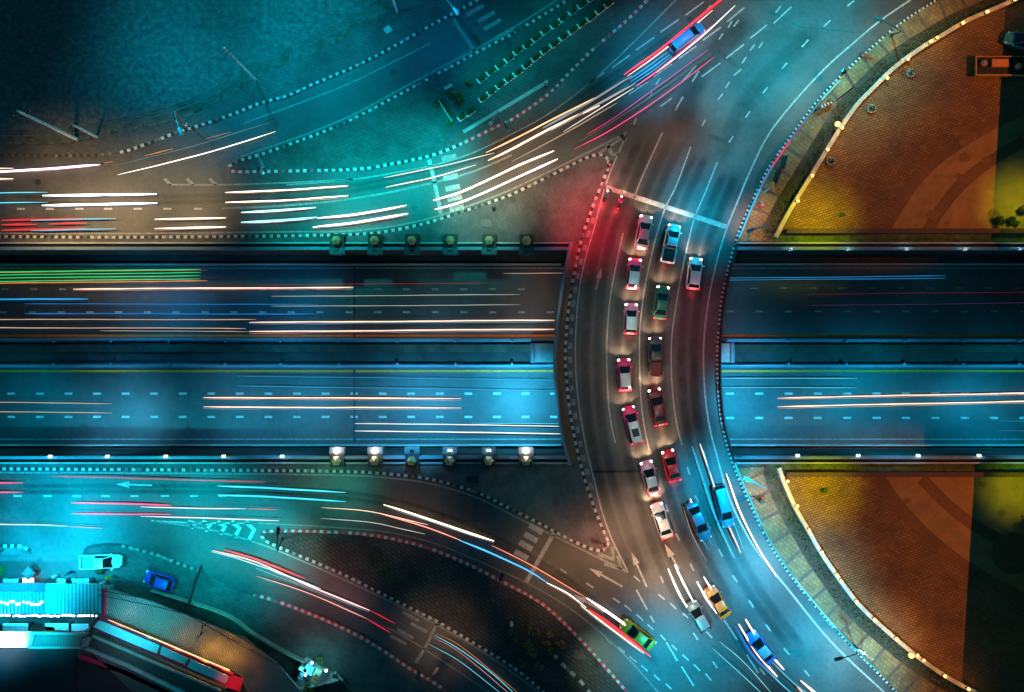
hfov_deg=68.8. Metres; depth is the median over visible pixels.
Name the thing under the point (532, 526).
road markings
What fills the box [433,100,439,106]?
shrub
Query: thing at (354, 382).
road joint
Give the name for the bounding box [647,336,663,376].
pickup truck
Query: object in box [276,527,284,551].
street lamp
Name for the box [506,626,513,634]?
shrub
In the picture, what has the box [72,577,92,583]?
market stall
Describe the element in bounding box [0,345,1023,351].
median bed
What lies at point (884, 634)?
shrub border
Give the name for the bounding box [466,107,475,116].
planter bed
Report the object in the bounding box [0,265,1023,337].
highway
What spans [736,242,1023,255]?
retaining wall
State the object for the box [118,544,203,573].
kerb
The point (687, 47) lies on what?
light trail
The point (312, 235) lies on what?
kerb
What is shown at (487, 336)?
yellow edge lines
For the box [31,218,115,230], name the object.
light trail
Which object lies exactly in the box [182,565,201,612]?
utility pole
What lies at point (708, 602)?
light trail
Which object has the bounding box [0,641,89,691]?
warehouse
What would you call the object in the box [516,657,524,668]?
shrub
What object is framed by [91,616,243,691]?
signboard roof
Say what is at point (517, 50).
planter bed
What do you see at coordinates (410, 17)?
pavement
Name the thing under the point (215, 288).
light trail
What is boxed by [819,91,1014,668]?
paving stains
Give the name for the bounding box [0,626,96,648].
lit canopy
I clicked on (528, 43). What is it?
planter bed
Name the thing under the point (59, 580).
market stall
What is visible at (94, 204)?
light trail
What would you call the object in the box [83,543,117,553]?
kerb
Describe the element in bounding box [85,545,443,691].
pavement
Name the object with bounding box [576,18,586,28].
planter bed
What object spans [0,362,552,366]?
median barrier
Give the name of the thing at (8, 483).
light trail
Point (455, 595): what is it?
pavement island
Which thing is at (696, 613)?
car
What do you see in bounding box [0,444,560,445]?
edge barrier
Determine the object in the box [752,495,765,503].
traffic signal
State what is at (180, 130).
street lamp
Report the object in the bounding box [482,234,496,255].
lantern pillar
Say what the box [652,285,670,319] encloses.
car
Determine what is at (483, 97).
planter bed
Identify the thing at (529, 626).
shrub
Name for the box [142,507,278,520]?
light trail
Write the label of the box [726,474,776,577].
light trail
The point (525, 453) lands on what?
lantern pillar
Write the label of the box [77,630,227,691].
shop building
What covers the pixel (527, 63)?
planter bed
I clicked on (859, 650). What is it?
street lamp
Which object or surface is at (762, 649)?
car
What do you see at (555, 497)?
pavement island
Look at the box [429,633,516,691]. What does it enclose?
light trail
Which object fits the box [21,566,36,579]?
parasol
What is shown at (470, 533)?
light trail
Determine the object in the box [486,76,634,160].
light trail
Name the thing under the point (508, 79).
planter bed
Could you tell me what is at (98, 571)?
shrub
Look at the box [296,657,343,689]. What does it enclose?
shrine platform
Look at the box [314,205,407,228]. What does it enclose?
light trail
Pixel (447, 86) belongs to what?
bench
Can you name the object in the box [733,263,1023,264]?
edge barrier
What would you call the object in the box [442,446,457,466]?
lantern pillar
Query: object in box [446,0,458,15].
street lamp
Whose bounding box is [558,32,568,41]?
planter bed
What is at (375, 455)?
lantern pillar
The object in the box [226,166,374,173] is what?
kerb
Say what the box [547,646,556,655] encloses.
shrub
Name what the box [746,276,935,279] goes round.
light trail
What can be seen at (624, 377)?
car
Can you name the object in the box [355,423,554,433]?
light trail
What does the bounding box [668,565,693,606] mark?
light trail
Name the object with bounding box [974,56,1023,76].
flatbed truck
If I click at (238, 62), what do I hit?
utility pole
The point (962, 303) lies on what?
light trail
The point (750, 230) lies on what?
street lamp
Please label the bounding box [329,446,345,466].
lantern pillar
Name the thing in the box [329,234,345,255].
lantern pillar
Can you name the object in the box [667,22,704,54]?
car
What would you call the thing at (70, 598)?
market shed
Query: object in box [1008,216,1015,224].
shrub
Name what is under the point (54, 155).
kerb
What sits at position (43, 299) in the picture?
light trail
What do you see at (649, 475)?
car
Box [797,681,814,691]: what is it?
light trail
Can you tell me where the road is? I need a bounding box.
[0,0,933,691]
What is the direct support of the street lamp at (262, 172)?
on the pavement island at (410, 124)
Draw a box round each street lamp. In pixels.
[174,111,187,135]
[258,153,264,174]
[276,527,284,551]
[417,667,438,689]
[438,98,454,121]
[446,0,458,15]
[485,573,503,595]
[488,111,509,130]
[743,476,766,487]
[746,224,768,232]
[834,644,864,660]
[857,647,873,659]
[874,16,901,37]
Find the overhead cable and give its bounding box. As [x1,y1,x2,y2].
[97,589,317,685]
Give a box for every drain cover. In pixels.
[383,25,392,33]
[481,219,491,226]
[573,651,585,658]
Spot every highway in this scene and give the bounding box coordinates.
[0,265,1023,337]
[0,367,1023,443]
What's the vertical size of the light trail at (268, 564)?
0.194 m
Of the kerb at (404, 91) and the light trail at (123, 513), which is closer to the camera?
the light trail at (123, 513)
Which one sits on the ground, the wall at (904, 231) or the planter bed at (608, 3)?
the wall at (904, 231)
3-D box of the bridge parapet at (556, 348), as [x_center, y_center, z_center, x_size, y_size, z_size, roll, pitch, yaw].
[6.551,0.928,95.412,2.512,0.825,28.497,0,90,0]
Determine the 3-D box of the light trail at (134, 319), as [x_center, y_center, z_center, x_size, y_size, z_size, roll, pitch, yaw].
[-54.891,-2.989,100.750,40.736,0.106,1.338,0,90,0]
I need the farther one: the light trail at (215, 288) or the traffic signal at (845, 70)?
the light trail at (215, 288)
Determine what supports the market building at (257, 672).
on the ground
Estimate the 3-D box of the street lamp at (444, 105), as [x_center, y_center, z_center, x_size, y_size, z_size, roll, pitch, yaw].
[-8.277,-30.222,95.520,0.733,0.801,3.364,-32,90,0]
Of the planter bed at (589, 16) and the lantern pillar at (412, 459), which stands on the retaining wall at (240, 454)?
the lantern pillar at (412, 459)
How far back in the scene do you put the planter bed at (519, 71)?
95.48 m
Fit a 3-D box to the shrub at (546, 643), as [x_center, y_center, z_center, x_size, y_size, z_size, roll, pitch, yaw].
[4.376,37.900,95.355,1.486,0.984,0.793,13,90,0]
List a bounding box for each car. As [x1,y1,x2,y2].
[143,569,176,591]
[616,358,632,391]
[619,618,656,651]
[622,405,642,443]
[623,303,639,333]
[625,257,642,289]
[634,214,653,249]
[639,459,660,496]
[647,387,666,426]
[650,501,673,539]
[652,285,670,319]
[661,448,681,482]
[685,257,703,289]
[685,500,711,541]
[685,599,711,633]
[704,584,732,620]
[745,629,777,665]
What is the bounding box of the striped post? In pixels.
[815,100,833,110]
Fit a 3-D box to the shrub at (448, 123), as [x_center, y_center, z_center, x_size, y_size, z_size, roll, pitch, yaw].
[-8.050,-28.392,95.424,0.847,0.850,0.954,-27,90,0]
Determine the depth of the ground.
96.00 m
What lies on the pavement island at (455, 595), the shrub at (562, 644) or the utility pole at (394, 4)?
the shrub at (562, 644)
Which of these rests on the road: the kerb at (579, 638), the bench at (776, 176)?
the kerb at (579, 638)
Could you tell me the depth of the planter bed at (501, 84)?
95.47 m
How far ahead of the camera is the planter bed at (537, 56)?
95.48 m
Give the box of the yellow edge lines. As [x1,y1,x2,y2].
[0,335,1023,371]
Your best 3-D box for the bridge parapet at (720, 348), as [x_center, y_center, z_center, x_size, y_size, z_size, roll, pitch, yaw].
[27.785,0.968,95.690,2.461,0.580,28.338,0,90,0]
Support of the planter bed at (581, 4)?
on the pavement island at (410, 124)
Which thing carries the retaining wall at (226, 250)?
on the trench floor
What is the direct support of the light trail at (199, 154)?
on the road
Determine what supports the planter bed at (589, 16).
on the pavement island at (410, 124)
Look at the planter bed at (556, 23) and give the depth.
95.48 m
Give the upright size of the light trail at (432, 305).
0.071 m
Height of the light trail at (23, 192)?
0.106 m
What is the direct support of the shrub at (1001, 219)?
on the plaza at (907, 112)
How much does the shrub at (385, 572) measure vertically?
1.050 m
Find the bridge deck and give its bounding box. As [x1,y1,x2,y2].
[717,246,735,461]
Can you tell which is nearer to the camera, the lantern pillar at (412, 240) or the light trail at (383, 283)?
the lantern pillar at (412, 240)
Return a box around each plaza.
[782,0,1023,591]
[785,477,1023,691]
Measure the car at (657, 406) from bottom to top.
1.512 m
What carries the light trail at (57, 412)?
on the highway at (139, 405)
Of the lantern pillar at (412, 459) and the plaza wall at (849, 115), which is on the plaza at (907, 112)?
the plaza wall at (849, 115)
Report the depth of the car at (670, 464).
94.93 m
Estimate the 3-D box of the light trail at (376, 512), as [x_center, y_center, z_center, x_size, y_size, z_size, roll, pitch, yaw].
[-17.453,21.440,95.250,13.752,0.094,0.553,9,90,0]
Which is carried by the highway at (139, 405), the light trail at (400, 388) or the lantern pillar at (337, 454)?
the light trail at (400, 388)
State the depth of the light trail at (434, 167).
95.21 m
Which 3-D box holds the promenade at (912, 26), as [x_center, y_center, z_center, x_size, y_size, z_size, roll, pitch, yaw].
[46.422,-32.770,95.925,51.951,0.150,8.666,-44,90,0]
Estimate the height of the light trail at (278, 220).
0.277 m
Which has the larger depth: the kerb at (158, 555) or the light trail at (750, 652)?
the kerb at (158, 555)
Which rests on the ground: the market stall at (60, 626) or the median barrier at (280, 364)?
the market stall at (60, 626)
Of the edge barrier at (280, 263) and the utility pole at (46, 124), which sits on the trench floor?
the edge barrier at (280, 263)
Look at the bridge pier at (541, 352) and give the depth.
98.03 m
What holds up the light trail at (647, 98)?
on the road
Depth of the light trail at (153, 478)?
95.20 m
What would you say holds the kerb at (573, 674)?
on the pavement island at (455, 595)
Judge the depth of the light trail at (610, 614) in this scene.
95.19 m
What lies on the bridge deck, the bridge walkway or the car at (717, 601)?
the bridge walkway
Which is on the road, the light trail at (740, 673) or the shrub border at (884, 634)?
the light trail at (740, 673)
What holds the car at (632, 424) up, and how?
on the road
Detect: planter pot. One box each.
[826,157,834,164]
[867,105,875,112]
[906,69,914,76]
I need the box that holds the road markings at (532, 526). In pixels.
[0,0,1023,691]
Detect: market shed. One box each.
[0,583,45,613]
[45,583,114,616]
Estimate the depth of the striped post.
94.71 m
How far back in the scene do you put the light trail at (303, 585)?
95.20 m
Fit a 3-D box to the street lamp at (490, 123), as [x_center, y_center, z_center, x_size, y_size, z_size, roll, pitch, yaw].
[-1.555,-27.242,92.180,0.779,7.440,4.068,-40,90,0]
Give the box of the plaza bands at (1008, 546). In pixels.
[873,102,1023,605]
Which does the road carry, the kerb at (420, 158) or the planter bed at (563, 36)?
the kerb at (420, 158)
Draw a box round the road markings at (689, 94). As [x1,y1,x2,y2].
[233,24,796,639]
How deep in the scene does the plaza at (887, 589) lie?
95.98 m
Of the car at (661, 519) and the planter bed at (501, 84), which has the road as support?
the car at (661, 519)
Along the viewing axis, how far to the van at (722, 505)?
94.52 m
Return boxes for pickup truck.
[79,553,123,570]
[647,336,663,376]
[660,223,681,263]
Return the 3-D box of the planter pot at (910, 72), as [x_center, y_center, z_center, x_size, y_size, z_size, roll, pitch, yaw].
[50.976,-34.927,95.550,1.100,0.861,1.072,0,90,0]
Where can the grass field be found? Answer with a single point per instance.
(65, 64)
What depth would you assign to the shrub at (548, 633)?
95.21 m
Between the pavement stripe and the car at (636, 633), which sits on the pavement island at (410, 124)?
the pavement stripe
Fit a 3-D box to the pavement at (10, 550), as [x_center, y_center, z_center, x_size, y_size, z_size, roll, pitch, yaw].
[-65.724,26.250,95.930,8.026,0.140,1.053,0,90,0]
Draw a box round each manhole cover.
[35,179,40,184]
[411,205,416,210]
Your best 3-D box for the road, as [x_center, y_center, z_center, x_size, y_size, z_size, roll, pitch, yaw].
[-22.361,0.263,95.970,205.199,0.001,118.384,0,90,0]
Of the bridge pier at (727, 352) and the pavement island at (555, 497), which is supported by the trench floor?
the bridge pier at (727, 352)
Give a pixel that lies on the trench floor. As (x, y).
(479, 357)
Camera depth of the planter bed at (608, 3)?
95.48 m
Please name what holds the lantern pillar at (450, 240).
on the retaining wall at (226, 250)
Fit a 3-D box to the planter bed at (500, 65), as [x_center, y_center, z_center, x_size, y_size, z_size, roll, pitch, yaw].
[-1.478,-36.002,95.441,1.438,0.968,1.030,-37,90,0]
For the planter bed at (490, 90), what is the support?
on the pavement island at (410, 124)
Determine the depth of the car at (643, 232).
94.93 m
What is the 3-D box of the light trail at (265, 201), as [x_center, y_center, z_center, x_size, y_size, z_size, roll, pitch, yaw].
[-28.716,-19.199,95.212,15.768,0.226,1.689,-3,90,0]
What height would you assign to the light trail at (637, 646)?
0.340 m
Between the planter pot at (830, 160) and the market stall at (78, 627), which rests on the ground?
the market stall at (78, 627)
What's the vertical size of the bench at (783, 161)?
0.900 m
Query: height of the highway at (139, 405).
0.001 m
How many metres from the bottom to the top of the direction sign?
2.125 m
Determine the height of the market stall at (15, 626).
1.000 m
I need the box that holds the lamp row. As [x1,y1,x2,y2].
[0,614,96,616]
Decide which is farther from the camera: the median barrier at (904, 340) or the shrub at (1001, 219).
the median barrier at (904, 340)
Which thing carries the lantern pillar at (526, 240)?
on the retaining wall at (226, 250)
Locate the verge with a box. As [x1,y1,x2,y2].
[768,231,1023,476]
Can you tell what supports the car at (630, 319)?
on the road
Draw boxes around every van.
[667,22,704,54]
[712,484,734,527]
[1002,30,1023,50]
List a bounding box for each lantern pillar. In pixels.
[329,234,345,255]
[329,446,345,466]
[367,234,383,255]
[367,446,383,466]
[404,234,420,255]
[404,446,420,466]
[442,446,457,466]
[443,234,458,255]
[481,446,496,466]
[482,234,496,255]
[518,446,533,466]
[519,234,533,255]
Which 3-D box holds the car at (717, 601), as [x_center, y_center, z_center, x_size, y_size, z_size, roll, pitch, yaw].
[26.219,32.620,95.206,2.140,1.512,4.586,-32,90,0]
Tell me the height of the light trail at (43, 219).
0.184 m
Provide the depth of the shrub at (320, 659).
95.03 m
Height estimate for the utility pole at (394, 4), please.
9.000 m
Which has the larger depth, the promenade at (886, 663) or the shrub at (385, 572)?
the promenade at (886, 663)
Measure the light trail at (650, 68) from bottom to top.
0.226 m
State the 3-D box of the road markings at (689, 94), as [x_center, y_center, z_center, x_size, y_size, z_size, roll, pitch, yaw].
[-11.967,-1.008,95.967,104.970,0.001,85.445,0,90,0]
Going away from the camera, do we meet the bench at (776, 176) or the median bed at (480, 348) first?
the bench at (776, 176)
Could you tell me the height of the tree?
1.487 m
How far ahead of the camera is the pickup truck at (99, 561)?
94.94 m
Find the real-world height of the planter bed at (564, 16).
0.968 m
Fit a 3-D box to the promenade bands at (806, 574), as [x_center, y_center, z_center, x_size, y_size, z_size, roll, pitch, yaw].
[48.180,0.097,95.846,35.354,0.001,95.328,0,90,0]
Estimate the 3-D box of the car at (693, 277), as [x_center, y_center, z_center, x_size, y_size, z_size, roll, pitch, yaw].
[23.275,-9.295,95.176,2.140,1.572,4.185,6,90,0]
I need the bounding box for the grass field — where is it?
[0,0,397,144]
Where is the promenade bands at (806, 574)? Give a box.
[751,0,966,691]
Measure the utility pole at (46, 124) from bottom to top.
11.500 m
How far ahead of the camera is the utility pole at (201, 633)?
90.31 m
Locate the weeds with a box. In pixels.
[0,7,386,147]
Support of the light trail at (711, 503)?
attached to the van at (722, 505)
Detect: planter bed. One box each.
[457,112,466,121]
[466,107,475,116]
[476,74,486,83]
[478,93,488,102]
[485,67,496,76]
[486,87,496,95]
[495,60,505,70]
[495,80,505,89]
[503,54,514,63]
[503,74,513,83]
[512,46,522,55]
[512,68,522,77]
[521,60,532,69]
[522,40,532,49]
[530,53,540,62]
[531,33,541,43]
[539,46,550,55]
[540,26,550,35]
[548,39,559,48]
[549,20,559,29]
[558,13,568,23]
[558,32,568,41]
[567,6,577,15]
[567,25,577,35]
[576,0,586,9]
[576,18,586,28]
[586,13,596,22]
[594,5,604,15]
[603,0,613,8]
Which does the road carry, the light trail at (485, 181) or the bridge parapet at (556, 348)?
the light trail at (485, 181)
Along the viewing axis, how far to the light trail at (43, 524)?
95.20 m
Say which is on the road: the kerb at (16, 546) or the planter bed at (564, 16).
the kerb at (16, 546)
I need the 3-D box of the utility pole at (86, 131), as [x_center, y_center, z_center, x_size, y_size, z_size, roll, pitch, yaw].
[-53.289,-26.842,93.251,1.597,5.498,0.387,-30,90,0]
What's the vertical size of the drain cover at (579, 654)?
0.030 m
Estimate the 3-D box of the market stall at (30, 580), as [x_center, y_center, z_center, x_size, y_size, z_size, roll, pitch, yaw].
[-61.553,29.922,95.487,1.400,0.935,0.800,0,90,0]
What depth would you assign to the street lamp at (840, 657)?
87.61 m
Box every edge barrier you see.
[0,263,560,264]
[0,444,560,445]
[731,444,1023,445]
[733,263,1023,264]
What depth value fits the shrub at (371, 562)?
95.17 m
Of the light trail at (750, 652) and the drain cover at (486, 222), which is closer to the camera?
the light trail at (750, 652)
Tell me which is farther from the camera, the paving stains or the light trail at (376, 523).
the paving stains
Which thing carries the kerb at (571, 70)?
on the road
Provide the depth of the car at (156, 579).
94.77 m
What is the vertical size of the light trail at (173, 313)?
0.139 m
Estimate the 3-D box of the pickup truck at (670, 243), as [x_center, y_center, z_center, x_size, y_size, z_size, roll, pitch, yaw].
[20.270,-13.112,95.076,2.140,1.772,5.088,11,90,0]
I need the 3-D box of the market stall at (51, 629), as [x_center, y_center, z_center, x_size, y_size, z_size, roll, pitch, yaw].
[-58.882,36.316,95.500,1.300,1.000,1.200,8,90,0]
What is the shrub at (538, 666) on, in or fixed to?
on the pavement island at (455, 595)
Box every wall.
[0,242,568,255]
[0,449,568,463]
[150,588,328,670]
[732,449,1023,463]
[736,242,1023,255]
[773,0,1018,238]
[776,466,977,691]
[784,228,1023,233]
[784,471,1023,476]
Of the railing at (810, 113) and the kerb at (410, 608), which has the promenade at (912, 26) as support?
the railing at (810, 113)
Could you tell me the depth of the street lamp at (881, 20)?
87.67 m
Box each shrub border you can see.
[763,0,1006,236]
[765,464,967,691]
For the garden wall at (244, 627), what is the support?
on the pavement at (357, 664)
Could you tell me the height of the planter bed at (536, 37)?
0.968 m
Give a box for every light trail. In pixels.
[0,164,99,172]
[0,192,47,202]
[0,269,206,283]
[0,298,81,299]
[0,319,255,328]
[0,402,104,412]
[0,482,22,492]
[0,524,93,527]
[1,218,86,229]
[25,303,316,314]
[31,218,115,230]
[42,193,155,206]
[51,476,255,481]
[72,502,171,514]
[86,287,351,289]
[118,122,272,174]
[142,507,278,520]
[155,217,221,230]
[199,320,550,333]
[203,397,461,409]
[212,550,391,632]
[215,550,320,588]
[220,486,345,501]
[225,186,347,202]
[241,207,316,223]
[248,376,553,390]
[275,283,470,284]
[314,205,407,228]
[322,518,422,533]
[332,508,426,524]
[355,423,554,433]
[364,294,519,305]
[382,514,584,606]
[384,153,492,186]
[384,505,492,542]
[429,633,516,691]
[433,151,556,210]
[483,423,556,423]
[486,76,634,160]
[493,546,625,626]
[563,10,729,131]
[572,51,713,148]
[583,607,650,656]
[624,0,721,75]
[629,53,671,82]
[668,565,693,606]
[695,450,743,549]
[697,577,720,618]
[700,445,740,553]
[718,642,769,691]
[722,378,856,387]
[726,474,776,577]
[735,626,805,691]
[739,619,783,676]
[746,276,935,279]
[778,392,1023,408]
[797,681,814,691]
[804,292,1017,304]
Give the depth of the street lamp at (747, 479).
89.60 m
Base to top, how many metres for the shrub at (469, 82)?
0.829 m
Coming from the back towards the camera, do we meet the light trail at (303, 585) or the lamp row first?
the light trail at (303, 585)
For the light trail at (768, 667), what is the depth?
95.17 m
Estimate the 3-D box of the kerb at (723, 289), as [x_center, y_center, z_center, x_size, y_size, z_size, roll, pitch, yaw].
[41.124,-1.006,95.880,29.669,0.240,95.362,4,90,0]
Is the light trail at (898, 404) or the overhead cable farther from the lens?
the light trail at (898, 404)
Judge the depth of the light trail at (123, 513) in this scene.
95.19 m
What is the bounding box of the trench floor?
[0,255,1023,460]
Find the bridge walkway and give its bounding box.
[556,243,578,463]
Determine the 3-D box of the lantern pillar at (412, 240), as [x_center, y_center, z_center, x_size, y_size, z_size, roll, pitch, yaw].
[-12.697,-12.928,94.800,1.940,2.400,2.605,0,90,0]
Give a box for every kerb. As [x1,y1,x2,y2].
[0,152,111,156]
[0,153,608,238]
[0,467,609,551]
[0,544,30,552]
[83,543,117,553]
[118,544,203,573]
[120,0,479,153]
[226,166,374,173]
[228,0,568,166]
[253,594,448,691]
[260,529,627,691]
[260,536,544,691]
[376,142,462,167]
[464,0,648,143]
[553,653,590,691]
[564,160,609,540]
[716,0,937,691]
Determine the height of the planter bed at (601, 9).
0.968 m
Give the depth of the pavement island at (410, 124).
95.84 m
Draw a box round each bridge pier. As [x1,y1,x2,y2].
[530,343,553,362]
[721,343,734,362]
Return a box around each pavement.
[0,0,473,155]
[0,547,30,554]
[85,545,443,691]
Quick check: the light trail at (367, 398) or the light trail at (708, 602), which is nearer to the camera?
the light trail at (708, 602)
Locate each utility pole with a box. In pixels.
[13,107,77,140]
[68,120,98,137]
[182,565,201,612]
[195,617,205,639]
[219,43,256,80]
[392,0,397,12]
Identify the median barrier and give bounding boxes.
[0,338,553,342]
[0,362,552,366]
[721,362,1023,366]
[722,338,1023,342]
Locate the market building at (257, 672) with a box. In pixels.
[106,588,301,691]
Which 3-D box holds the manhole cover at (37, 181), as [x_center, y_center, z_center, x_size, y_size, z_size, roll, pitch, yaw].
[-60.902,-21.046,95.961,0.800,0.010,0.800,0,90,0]
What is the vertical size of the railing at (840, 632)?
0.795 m
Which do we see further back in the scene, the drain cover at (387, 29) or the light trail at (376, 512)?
the drain cover at (387, 29)
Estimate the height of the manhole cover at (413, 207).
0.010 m
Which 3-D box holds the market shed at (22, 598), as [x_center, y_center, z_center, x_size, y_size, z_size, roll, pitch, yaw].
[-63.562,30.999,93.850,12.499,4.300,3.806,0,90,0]
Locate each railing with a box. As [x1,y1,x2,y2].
[734,463,878,671]
[738,80,839,238]
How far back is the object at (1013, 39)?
95.04 m
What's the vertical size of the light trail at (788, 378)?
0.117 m
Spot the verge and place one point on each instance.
(782, 237)
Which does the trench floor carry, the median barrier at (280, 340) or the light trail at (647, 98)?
the median barrier at (280, 340)
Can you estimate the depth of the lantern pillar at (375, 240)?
94.90 m
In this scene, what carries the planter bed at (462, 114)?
on the pavement island at (410, 124)
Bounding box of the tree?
[454,91,463,105]
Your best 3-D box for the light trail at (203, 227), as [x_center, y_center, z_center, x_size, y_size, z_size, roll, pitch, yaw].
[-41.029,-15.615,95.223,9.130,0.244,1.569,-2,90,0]
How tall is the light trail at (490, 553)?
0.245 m
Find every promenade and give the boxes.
[736,467,946,691]
[737,0,982,240]
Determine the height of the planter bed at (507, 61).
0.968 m
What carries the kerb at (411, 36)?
on the ground
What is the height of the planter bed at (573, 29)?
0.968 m
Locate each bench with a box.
[444,84,452,90]
[772,169,781,182]
[779,155,787,168]
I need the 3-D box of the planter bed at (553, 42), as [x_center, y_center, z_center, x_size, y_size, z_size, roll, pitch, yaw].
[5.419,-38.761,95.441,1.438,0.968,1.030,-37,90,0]
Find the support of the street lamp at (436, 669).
on the pavement at (357, 664)
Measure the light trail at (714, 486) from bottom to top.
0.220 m
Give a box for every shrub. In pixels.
[0,566,5,575]
[95,569,103,574]
[302,683,313,691]
[317,655,323,665]
[367,559,374,565]
[380,569,388,576]
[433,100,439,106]
[446,120,451,126]
[466,79,473,85]
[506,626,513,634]
[509,637,517,644]
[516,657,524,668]
[523,640,538,656]
[525,623,532,632]
[532,629,540,637]
[533,661,543,670]
[541,640,550,646]
[545,630,553,638]
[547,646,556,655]
[555,640,565,649]
[995,215,1006,225]
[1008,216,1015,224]
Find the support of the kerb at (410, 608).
on the road
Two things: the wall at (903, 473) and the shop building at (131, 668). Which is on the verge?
the wall at (903, 473)
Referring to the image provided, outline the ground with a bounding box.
[0,0,1023,691]
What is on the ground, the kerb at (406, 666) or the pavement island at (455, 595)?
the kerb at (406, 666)
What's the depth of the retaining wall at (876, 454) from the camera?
96.04 m
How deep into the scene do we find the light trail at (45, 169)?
95.14 m
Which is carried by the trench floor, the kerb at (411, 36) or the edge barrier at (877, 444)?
the edge barrier at (877, 444)
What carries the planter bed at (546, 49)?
on the pavement island at (410, 124)
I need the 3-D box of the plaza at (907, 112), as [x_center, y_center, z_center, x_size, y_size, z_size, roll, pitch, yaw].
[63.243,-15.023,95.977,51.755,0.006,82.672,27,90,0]
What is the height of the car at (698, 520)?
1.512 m
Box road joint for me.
[353,266,640,472]
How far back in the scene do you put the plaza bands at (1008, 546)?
95.97 m
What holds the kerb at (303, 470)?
on the road
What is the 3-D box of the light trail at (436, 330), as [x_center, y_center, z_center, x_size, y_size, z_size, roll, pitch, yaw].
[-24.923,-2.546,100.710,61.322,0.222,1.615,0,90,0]
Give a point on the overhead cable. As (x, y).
(211, 628)
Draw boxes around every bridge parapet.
[553,241,572,464]
[719,243,738,463]
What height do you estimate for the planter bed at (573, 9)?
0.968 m
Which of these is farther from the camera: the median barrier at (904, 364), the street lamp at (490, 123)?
the median barrier at (904, 364)
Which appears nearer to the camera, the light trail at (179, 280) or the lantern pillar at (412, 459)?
the lantern pillar at (412, 459)
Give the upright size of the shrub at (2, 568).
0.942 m
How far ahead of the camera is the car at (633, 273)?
94.82 m
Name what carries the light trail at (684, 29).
on the road
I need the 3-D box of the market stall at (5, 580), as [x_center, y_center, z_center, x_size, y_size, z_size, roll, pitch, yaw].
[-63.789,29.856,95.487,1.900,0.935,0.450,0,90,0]
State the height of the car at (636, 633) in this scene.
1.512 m
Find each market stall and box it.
[3,577,21,582]
[3,621,31,630]
[23,576,37,582]
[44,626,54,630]
[45,621,72,629]
[57,577,68,582]
[71,622,91,630]
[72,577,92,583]
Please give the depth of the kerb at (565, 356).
95.81 m
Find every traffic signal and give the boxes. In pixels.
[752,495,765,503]
[836,65,854,100]
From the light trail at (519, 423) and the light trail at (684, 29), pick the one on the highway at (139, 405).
the light trail at (519, 423)
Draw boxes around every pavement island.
[0,156,606,242]
[0,464,607,548]
[230,0,644,171]
[263,531,624,691]
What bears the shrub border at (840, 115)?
on the ground
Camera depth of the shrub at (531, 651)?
94.67 m
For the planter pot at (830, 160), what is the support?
on the plaza at (907, 112)
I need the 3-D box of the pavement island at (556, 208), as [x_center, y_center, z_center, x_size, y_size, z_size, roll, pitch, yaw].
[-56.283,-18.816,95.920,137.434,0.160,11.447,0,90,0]
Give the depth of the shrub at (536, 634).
95.16 m
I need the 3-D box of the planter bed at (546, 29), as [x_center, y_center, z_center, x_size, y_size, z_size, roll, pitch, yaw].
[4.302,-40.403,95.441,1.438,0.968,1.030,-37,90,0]
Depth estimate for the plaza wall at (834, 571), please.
95.28 m
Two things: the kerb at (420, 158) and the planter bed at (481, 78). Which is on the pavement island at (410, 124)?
the planter bed at (481, 78)
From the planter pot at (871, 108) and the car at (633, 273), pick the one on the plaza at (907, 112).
the planter pot at (871, 108)
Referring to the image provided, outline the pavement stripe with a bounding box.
[462,82,544,132]
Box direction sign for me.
[764,181,775,191]
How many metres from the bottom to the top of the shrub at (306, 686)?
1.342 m
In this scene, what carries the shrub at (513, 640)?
on the pavement island at (455, 595)
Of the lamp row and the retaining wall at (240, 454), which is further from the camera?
the retaining wall at (240, 454)

